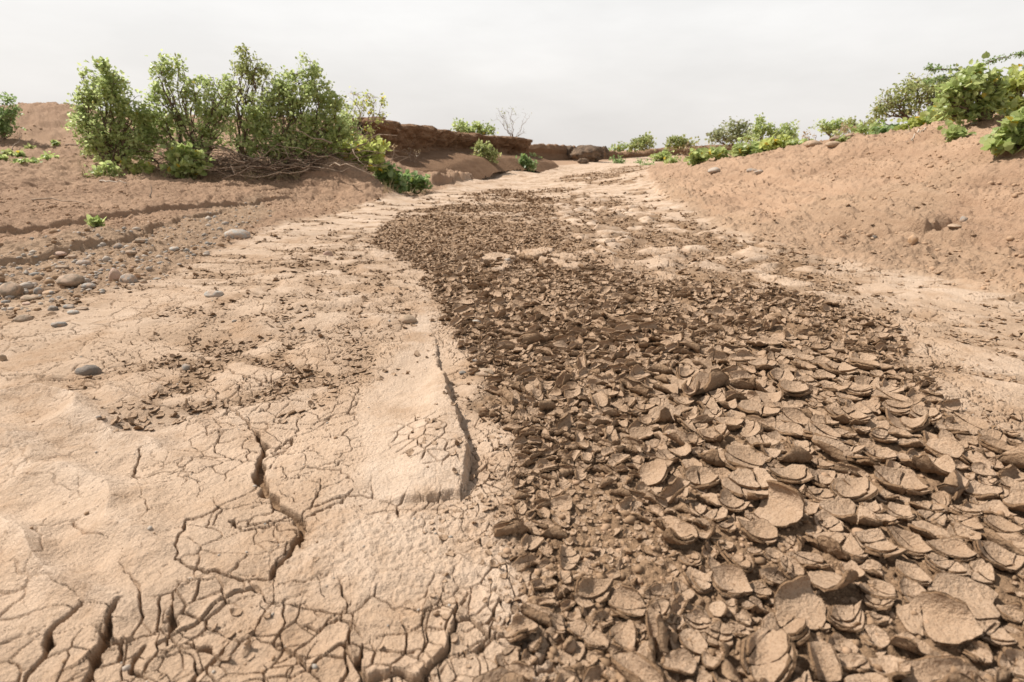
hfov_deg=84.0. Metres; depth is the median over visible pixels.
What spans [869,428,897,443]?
mud curl
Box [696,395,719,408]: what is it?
mud curl
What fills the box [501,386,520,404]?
mud curl
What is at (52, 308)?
stone
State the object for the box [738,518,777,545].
mud curl
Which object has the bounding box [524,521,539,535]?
mud curl
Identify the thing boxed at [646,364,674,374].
mud curl
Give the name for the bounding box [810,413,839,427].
mud curl
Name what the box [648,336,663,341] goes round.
mud curl
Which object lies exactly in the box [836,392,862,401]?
mud curl
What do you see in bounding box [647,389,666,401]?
mud curl
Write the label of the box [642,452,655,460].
mud curl
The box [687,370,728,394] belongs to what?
mud curl
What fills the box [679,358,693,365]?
mud curl
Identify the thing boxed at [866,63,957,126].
round tree
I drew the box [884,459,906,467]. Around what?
mud curl
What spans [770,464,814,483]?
mud curl
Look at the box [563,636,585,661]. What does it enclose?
mud curl
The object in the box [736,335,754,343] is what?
mud curl
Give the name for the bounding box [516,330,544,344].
mud curl
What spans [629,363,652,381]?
mud curl
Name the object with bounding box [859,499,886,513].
mud curl
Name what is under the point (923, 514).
mud curl
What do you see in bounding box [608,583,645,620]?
mud curl
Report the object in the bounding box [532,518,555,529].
mud curl
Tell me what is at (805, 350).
mud curl
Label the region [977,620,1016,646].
mud curl
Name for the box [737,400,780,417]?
mud curl
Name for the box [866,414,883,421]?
mud curl
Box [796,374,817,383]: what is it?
mud curl
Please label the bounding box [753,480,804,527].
mud curl
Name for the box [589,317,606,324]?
mud curl
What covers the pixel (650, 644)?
mud curl
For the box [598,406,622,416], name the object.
mud curl
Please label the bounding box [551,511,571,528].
mud curl
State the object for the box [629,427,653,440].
mud curl
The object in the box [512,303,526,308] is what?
mud curl
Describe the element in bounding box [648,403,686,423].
mud curl
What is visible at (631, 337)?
mud curl
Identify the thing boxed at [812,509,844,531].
mud curl
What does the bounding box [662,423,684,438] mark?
mud curl
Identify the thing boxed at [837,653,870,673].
mud curl
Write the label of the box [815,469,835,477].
mud curl
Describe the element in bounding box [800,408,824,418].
mud curl
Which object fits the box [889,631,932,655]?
mud curl
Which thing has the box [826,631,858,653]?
mud curl
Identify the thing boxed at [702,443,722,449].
mud curl
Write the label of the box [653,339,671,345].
mud curl
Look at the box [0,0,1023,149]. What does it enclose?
sky
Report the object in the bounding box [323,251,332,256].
stone
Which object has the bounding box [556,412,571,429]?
mud curl
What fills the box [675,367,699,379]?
mud curl
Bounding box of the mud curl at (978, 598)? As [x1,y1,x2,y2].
[926,571,1000,620]
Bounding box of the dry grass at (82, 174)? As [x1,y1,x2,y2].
[74,161,428,192]
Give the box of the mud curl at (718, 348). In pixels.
[711,345,730,351]
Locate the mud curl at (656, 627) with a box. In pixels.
[643,613,669,654]
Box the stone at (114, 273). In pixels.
[109,268,121,281]
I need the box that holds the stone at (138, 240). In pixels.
[134,238,145,242]
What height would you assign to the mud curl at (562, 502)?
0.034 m
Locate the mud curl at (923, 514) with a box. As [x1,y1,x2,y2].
[917,509,945,525]
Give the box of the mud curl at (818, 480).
[807,468,834,488]
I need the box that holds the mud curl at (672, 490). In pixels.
[660,477,691,504]
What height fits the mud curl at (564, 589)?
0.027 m
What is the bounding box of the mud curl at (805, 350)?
[791,346,820,356]
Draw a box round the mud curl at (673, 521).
[652,515,681,530]
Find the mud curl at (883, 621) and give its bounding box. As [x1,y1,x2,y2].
[869,613,891,626]
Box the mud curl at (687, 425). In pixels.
[677,417,696,433]
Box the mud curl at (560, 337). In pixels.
[553,334,577,344]
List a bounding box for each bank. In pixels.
[344,116,558,179]
[527,143,751,160]
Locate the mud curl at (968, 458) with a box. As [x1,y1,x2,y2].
[959,450,993,468]
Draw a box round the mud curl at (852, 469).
[830,462,868,477]
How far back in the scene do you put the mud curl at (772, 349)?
2.34 m
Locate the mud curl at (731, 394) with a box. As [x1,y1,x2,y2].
[726,390,747,400]
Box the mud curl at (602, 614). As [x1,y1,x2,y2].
[591,608,613,628]
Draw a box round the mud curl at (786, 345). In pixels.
[782,342,801,350]
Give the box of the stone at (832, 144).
[825,141,840,146]
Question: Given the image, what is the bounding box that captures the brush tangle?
[139,128,392,187]
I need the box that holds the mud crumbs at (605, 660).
[419,248,1023,681]
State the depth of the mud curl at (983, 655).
0.94 m
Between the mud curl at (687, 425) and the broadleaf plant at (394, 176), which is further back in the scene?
the broadleaf plant at (394, 176)
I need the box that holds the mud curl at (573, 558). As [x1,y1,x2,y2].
[557,546,580,570]
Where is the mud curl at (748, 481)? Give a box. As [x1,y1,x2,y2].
[721,467,776,500]
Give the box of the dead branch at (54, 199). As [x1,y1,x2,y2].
[31,198,88,204]
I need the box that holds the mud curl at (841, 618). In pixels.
[826,600,865,632]
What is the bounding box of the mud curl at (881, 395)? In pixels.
[870,389,908,401]
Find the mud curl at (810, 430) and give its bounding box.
[803,421,840,440]
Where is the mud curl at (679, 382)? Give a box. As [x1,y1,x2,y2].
[670,377,692,390]
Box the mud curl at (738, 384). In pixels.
[722,379,752,389]
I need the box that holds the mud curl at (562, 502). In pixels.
[550,493,571,511]
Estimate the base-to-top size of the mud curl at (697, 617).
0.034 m
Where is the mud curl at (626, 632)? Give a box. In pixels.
[609,620,637,646]
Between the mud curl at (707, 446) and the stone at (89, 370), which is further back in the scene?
the stone at (89, 370)
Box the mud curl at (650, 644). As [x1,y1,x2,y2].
[637,636,657,667]
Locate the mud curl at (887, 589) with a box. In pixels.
[858,579,898,600]
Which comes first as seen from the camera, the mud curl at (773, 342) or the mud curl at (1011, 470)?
the mud curl at (1011, 470)
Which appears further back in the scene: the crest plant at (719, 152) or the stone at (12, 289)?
the crest plant at (719, 152)
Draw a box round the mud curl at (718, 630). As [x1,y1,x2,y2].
[702,620,732,649]
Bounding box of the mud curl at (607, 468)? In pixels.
[598,462,620,481]
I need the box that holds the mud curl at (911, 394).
[905,388,923,400]
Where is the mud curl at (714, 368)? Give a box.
[704,364,722,372]
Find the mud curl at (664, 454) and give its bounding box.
[655,449,679,463]
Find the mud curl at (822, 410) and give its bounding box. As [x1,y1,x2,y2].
[814,408,826,413]
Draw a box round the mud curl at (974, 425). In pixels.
[943,411,989,435]
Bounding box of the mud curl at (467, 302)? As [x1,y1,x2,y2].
[457,299,473,305]
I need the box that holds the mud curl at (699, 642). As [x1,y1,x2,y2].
[678,628,707,654]
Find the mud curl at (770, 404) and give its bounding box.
[761,402,780,409]
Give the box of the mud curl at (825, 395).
[816,391,837,400]
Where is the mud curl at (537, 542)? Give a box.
[521,534,544,550]
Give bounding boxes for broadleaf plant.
[80,148,119,156]
[83,160,124,177]
[114,155,155,174]
[158,141,214,179]
[329,134,392,174]
[372,159,407,193]
[403,169,433,194]
[470,139,501,163]
[515,153,538,171]
[979,107,1023,156]
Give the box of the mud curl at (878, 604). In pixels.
[863,595,893,610]
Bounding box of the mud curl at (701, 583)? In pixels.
[683,566,712,593]
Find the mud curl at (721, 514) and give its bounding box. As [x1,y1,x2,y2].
[702,507,727,521]
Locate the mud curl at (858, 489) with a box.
[830,476,878,501]
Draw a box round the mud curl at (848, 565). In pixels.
[838,560,865,580]
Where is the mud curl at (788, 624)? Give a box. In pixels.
[760,609,810,646]
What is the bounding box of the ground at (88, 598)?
[0,102,1023,681]
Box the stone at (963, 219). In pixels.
[959,216,967,222]
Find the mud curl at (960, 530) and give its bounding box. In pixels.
[947,522,980,542]
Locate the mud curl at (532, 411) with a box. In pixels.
[526,408,540,415]
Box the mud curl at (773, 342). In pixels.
[757,337,781,347]
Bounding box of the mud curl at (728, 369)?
[722,365,741,374]
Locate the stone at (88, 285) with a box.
[81,283,95,288]
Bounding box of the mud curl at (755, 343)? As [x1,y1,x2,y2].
[747,339,768,346]
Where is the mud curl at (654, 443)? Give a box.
[645,438,667,450]
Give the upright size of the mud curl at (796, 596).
0.063 m
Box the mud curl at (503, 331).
[497,326,518,335]
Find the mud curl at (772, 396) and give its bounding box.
[755,389,782,401]
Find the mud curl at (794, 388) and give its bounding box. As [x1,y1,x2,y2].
[776,379,812,396]
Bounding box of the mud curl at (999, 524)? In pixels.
[983,515,1022,533]
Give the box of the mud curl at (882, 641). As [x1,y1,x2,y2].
[860,624,889,649]
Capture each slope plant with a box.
[0,148,13,155]
[0,153,10,160]
[7,150,25,156]
[10,157,27,162]
[21,143,35,149]
[26,156,42,162]
[40,151,58,159]
[50,139,60,145]
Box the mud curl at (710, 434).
[697,423,729,442]
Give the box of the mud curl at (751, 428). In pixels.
[735,419,762,439]
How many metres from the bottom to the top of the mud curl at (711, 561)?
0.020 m
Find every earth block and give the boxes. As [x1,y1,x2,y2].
[566,145,572,158]
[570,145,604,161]
[577,158,588,163]
[601,146,608,157]
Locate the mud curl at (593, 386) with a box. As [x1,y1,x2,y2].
[588,383,607,392]
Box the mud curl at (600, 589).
[574,577,613,609]
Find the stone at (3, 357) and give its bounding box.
[0,354,6,360]
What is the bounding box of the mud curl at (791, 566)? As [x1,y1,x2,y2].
[777,556,806,578]
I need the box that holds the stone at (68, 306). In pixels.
[62,304,74,308]
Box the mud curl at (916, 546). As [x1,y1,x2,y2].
[886,525,931,558]
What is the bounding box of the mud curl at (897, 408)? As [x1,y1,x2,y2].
[879,399,911,416]
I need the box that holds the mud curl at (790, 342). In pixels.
[776,339,793,343]
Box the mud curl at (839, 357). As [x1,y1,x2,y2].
[824,351,848,363]
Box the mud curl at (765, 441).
[745,434,779,447]
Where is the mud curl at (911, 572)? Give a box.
[895,559,931,585]
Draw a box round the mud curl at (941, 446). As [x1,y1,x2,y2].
[924,436,964,459]
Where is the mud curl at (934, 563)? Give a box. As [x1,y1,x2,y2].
[924,552,968,576]
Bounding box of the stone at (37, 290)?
[33,287,42,293]
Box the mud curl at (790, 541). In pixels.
[777,534,805,555]
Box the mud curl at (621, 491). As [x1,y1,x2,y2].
[608,487,634,496]
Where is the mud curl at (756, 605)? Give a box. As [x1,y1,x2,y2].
[741,596,768,614]
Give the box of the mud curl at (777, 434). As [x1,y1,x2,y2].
[766,430,785,443]
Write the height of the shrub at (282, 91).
1.986 m
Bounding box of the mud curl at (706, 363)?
[692,357,711,368]
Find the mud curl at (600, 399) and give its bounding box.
[588,391,610,408]
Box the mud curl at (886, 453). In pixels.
[864,447,896,462]
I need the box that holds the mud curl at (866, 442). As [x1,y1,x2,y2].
[858,438,880,447]
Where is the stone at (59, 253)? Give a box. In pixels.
[54,251,66,255]
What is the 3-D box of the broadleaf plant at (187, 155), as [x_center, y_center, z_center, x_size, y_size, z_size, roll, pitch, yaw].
[-5.218,-2.864,9.161,0.878,0.690,0.538,-4,19,-11]
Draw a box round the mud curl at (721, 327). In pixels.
[707,322,734,333]
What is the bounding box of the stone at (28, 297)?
[20,295,37,300]
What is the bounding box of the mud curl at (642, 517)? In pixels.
[629,507,652,523]
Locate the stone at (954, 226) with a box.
[947,224,961,227]
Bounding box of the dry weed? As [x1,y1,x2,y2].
[404,147,420,161]
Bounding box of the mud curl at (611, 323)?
[607,319,624,327]
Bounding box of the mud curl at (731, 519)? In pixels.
[727,513,749,523]
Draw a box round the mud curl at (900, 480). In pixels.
[873,465,929,495]
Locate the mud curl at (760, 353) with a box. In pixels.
[748,349,766,356]
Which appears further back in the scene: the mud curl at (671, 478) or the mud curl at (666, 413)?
the mud curl at (666, 413)
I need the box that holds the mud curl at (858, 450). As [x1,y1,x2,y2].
[846,445,864,455]
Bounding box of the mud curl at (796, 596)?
[773,574,826,630]
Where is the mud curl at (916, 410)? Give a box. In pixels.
[908,404,941,424]
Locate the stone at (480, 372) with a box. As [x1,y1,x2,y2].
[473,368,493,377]
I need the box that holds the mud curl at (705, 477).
[684,465,720,489]
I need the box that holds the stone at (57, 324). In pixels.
[51,322,66,326]
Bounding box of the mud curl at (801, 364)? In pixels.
[791,358,817,370]
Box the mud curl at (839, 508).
[819,495,881,526]
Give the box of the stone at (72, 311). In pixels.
[67,310,78,313]
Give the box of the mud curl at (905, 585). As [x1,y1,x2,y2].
[897,577,925,602]
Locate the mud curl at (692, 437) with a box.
[687,432,704,446]
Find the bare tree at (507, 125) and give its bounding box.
[496,106,529,136]
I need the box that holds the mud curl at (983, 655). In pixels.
[962,640,994,666]
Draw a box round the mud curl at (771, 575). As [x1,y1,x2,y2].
[759,566,784,586]
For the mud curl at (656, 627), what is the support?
on the ground at (88, 598)
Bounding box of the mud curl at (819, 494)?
[806,486,834,503]
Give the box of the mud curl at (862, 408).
[844,401,871,413]
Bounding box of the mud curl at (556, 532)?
[539,525,568,539]
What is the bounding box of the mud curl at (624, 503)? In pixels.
[619,495,641,511]
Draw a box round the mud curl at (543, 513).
[537,507,551,518]
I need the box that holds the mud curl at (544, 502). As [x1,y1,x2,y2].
[533,498,551,508]
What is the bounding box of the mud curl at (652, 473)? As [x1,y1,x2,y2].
[638,460,667,485]
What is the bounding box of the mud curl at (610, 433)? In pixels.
[601,425,618,441]
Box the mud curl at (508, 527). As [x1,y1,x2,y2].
[491,518,528,536]
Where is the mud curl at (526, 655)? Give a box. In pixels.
[520,649,538,664]
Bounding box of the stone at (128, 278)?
[119,273,137,283]
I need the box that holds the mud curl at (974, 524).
[947,514,984,530]
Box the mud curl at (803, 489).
[789,484,807,497]
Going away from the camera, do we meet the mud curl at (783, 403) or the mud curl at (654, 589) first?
the mud curl at (654, 589)
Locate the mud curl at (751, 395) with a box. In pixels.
[744,390,760,402]
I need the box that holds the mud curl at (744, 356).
[727,349,757,364]
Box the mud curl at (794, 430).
[772,422,803,438]
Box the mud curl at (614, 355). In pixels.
[607,352,624,359]
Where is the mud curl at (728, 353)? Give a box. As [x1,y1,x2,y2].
[721,350,734,355]
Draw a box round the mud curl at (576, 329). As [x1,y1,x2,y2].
[570,326,587,335]
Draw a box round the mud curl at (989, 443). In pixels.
[978,435,1014,454]
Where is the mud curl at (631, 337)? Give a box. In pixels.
[619,331,643,342]
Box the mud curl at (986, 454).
[970,446,994,458]
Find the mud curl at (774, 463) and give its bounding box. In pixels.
[766,459,783,468]
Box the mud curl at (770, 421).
[763,416,783,427]
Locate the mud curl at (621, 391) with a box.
[612,381,624,396]
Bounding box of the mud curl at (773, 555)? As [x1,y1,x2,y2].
[764,547,784,563]
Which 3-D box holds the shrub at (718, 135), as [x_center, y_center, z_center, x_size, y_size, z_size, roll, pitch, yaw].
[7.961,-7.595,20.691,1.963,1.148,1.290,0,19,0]
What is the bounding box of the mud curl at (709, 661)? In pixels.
[701,642,730,669]
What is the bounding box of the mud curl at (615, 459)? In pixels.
[607,453,630,466]
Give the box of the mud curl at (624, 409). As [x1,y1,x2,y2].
[618,406,629,413]
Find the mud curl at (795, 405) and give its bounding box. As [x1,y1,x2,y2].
[781,403,799,410]
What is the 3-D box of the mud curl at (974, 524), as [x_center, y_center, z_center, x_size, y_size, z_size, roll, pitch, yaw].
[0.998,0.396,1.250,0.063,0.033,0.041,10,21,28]
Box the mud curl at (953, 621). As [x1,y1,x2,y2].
[896,590,983,647]
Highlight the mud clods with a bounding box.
[443,276,1023,681]
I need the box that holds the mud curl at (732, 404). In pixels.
[716,399,737,409]
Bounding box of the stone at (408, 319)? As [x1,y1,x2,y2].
[399,314,416,324]
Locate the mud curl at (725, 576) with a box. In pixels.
[712,563,752,597]
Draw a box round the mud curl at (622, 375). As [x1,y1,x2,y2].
[614,371,628,381]
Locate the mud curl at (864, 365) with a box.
[848,357,878,370]
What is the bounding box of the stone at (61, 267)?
[55,265,68,268]
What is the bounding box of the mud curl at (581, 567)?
[573,561,599,579]
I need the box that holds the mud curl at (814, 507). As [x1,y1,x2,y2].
[804,499,819,513]
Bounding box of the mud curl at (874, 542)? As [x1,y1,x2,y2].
[854,527,906,558]
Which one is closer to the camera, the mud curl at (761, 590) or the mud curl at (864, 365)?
the mud curl at (761, 590)
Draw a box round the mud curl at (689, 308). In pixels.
[681,304,699,312]
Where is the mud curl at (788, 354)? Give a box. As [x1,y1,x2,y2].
[780,349,795,359]
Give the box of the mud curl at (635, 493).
[629,489,650,505]
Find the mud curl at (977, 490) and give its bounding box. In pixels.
[962,480,1008,500]
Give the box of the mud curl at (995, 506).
[978,500,1016,518]
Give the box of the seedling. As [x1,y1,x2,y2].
[84,214,106,226]
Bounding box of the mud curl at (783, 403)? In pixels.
[773,400,787,407]
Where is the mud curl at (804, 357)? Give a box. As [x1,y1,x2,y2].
[794,353,814,361]
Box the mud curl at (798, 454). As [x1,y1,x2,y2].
[777,446,812,462]
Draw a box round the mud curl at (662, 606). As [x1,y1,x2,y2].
[646,597,671,621]
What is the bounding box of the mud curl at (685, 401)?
[673,397,693,405]
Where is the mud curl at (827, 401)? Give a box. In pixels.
[823,398,839,405]
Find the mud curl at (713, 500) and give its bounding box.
[695,492,720,507]
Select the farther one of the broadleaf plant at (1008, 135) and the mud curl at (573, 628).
the broadleaf plant at (1008, 135)
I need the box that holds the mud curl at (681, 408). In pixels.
[675,404,692,413]
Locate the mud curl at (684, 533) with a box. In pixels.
[661,520,699,544]
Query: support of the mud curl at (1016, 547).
on the ground at (88, 598)
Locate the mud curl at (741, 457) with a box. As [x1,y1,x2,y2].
[724,445,769,473]
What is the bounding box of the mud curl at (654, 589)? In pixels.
[643,580,669,602]
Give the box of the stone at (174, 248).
[169,246,179,250]
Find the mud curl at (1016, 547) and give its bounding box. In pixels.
[976,527,1023,554]
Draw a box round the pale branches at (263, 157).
[127,125,401,179]
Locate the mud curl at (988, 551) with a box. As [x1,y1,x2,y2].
[972,539,1023,572]
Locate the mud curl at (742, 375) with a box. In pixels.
[729,369,754,384]
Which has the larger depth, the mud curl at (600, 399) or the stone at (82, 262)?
the stone at (82, 262)
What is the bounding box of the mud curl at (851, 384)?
[837,381,859,388]
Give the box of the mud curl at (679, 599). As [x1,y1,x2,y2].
[670,592,689,615]
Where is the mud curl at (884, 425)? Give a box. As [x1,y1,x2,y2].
[865,420,889,430]
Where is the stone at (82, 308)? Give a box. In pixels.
[76,307,87,309]
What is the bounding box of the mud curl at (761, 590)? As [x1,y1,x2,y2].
[750,580,772,599]
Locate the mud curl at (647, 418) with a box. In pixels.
[637,413,654,425]
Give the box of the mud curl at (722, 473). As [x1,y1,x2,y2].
[709,467,730,482]
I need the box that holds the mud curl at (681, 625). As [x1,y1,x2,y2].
[670,614,686,632]
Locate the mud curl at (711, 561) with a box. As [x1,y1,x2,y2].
[707,554,720,570]
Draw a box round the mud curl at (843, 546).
[806,532,867,564]
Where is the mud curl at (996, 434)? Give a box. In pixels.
[977,428,1006,441]
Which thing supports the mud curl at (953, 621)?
on the ground at (88, 598)
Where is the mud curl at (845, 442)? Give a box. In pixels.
[840,439,858,447]
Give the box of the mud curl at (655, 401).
[648,397,668,405]
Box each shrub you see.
[0,92,25,140]
[61,55,167,164]
[129,49,237,167]
[218,43,277,162]
[226,51,357,172]
[339,98,362,142]
[347,86,389,145]
[450,117,469,132]
[459,120,498,135]
[704,115,754,147]
[740,112,776,143]
[763,119,799,139]
[808,117,849,136]
[845,115,878,132]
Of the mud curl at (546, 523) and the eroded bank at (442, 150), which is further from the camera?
the eroded bank at (442, 150)
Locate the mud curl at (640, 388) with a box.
[625,375,652,397]
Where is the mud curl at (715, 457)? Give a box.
[698,448,725,466]
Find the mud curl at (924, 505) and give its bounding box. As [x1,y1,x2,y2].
[909,500,946,513]
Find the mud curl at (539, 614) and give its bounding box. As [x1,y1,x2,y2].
[521,602,553,627]
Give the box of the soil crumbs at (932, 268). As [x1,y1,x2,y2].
[0,102,1023,294]
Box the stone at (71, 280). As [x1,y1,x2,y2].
[56,273,84,287]
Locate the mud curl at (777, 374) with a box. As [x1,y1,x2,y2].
[767,367,800,383]
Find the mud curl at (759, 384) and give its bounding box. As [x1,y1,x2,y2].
[747,377,775,391]
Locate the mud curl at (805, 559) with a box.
[786,551,830,569]
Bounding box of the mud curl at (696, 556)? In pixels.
[678,550,702,567]
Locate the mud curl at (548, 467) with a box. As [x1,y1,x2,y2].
[532,458,559,473]
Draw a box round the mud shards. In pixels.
[0,165,1023,681]
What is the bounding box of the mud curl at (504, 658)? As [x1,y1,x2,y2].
[494,644,520,667]
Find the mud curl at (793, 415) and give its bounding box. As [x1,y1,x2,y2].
[777,407,809,425]
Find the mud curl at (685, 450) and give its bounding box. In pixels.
[668,442,691,456]
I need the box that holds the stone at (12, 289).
[0,281,23,296]
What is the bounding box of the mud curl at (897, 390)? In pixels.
[876,386,903,393]
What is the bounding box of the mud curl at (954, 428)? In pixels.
[933,415,970,435]
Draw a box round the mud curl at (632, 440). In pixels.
[622,436,645,445]
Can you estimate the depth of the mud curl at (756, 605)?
1.05 m
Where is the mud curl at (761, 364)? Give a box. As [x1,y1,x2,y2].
[748,357,776,370]
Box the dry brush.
[678,142,709,157]
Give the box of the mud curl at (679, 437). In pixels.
[663,429,688,446]
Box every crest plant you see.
[683,148,709,165]
[700,142,731,160]
[730,137,766,156]
[758,131,792,150]
[782,137,813,147]
[830,130,843,137]
[835,134,850,142]
[848,118,882,134]
[867,119,899,134]
[890,111,925,130]
[905,106,939,125]
[923,104,963,121]
[936,119,975,141]
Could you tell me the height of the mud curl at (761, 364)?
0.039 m
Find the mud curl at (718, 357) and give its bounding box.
[706,350,728,364]
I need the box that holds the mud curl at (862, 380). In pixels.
[854,375,879,391]
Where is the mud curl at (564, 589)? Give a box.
[553,584,571,599]
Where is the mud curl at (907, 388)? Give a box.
[898,385,910,391]
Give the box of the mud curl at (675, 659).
[662,647,696,675]
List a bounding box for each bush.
[608,141,628,151]
[609,154,625,163]
[625,131,656,152]
[639,158,654,164]
[648,147,671,160]
[663,134,699,150]
[663,150,681,164]
[801,130,816,140]
[834,121,856,135]
[930,51,1019,125]
[992,64,1023,114]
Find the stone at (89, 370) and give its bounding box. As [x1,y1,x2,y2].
[74,365,101,375]
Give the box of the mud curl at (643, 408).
[634,404,654,412]
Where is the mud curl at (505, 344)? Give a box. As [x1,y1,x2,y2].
[494,340,517,349]
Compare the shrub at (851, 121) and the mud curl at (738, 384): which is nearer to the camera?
the mud curl at (738, 384)
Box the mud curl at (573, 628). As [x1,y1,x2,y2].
[566,618,593,641]
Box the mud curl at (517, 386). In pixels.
[511,381,533,393]
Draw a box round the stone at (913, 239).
[908,235,918,244]
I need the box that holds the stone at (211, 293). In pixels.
[204,290,223,296]
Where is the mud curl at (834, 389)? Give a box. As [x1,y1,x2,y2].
[822,382,848,393]
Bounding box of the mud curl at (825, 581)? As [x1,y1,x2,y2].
[808,568,858,591]
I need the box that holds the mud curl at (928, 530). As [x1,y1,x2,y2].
[907,520,950,539]
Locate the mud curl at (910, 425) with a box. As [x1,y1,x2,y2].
[884,408,931,432]
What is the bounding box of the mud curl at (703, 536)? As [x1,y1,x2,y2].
[698,524,715,540]
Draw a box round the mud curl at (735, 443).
[729,441,749,446]
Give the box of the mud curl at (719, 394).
[705,388,726,401]
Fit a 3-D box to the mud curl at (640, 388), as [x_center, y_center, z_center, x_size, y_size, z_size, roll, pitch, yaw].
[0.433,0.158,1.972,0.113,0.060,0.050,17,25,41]
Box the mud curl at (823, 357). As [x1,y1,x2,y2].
[815,355,829,360]
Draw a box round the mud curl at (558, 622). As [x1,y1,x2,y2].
[549,612,564,633]
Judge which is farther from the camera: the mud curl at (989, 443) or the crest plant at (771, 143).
the crest plant at (771, 143)
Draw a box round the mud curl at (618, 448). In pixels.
[611,444,625,452]
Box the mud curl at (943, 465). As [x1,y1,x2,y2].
[900,453,955,475]
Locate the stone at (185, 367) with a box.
[181,364,189,370]
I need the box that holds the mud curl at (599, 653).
[585,650,606,667]
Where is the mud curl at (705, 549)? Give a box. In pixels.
[700,541,720,558]
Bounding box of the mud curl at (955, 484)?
[935,470,968,503]
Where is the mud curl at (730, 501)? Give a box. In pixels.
[720,488,750,511]
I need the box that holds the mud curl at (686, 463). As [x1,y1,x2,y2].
[681,457,703,468]
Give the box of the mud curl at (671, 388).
[652,383,678,393]
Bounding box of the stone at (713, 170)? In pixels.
[708,167,720,173]
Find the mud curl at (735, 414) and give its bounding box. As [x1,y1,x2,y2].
[725,410,746,418]
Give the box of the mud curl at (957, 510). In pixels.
[948,504,982,517]
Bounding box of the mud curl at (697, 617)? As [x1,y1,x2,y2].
[683,604,712,633]
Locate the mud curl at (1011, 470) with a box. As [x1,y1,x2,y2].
[998,463,1023,481]
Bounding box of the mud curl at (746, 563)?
[721,550,754,573]
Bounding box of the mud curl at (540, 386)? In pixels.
[534,383,543,390]
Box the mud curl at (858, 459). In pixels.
[845,454,880,465]
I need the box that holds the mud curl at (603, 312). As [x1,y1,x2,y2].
[591,309,607,316]
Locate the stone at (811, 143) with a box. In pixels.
[804,140,822,146]
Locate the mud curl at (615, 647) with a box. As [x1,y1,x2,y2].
[609,642,628,667]
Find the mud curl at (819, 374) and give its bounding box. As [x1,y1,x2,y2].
[811,369,835,379]
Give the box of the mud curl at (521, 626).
[505,613,538,642]
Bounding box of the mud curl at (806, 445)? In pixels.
[786,436,816,454]
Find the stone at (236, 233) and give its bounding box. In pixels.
[224,229,250,238]
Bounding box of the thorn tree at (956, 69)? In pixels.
[922,50,1023,91]
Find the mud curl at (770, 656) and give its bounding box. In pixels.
[739,627,796,681]
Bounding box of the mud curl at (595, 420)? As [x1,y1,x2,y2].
[588,415,611,425]
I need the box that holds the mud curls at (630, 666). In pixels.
[396,248,1023,681]
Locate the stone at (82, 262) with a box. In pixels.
[75,260,90,264]
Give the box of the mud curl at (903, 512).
[886,502,914,521]
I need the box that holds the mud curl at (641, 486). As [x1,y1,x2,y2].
[635,481,663,496]
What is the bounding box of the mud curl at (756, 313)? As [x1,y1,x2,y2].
[741,307,762,318]
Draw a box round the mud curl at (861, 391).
[846,385,872,397]
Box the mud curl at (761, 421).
[740,414,774,431]
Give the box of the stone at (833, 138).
[829,135,839,140]
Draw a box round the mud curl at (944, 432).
[938,428,958,441]
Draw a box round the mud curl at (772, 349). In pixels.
[762,346,781,352]
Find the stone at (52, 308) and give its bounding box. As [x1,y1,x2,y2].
[47,305,57,310]
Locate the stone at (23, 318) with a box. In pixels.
[12,314,32,321]
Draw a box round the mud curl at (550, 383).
[540,380,553,385]
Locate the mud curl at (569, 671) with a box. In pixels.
[558,666,579,681]
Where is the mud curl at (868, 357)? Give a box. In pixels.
[851,352,876,360]
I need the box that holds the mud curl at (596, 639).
[583,628,609,651]
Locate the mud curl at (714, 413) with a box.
[700,408,722,418]
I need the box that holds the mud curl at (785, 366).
[777,363,797,372]
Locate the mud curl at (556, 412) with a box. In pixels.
[546,409,563,417]
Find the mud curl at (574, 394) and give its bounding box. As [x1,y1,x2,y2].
[564,387,582,399]
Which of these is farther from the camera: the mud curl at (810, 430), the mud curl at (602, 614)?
the mud curl at (810, 430)
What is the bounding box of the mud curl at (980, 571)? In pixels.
[961,559,995,588]
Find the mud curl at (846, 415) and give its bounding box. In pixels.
[824,406,870,425]
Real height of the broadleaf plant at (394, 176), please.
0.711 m
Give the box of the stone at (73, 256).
[64,254,77,258]
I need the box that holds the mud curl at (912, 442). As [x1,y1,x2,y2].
[897,438,923,447]
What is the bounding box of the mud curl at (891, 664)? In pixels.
[868,655,911,680]
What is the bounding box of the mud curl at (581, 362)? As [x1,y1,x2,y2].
[576,355,587,368]
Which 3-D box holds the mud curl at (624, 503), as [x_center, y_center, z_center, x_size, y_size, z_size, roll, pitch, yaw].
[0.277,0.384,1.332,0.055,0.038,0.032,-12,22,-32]
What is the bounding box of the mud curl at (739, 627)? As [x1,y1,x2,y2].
[725,619,749,638]
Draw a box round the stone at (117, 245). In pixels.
[113,243,123,248]
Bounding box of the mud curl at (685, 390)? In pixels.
[681,380,700,396]
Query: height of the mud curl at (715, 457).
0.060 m
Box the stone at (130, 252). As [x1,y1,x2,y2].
[125,250,137,254]
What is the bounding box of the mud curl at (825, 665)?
[806,641,842,681]
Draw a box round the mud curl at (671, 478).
[667,475,675,483]
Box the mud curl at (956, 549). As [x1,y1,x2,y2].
[926,537,976,563]
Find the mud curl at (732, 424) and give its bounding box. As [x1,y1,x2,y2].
[712,417,743,431]
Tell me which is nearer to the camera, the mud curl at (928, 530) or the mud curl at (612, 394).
the mud curl at (928, 530)
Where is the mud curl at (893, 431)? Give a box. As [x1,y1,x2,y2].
[888,426,914,438]
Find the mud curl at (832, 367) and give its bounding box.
[818,360,856,375]
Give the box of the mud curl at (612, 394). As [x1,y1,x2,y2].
[597,389,618,397]
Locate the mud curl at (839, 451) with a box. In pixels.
[811,435,852,463]
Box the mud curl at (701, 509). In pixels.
[688,502,707,515]
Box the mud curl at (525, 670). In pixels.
[506,660,534,681]

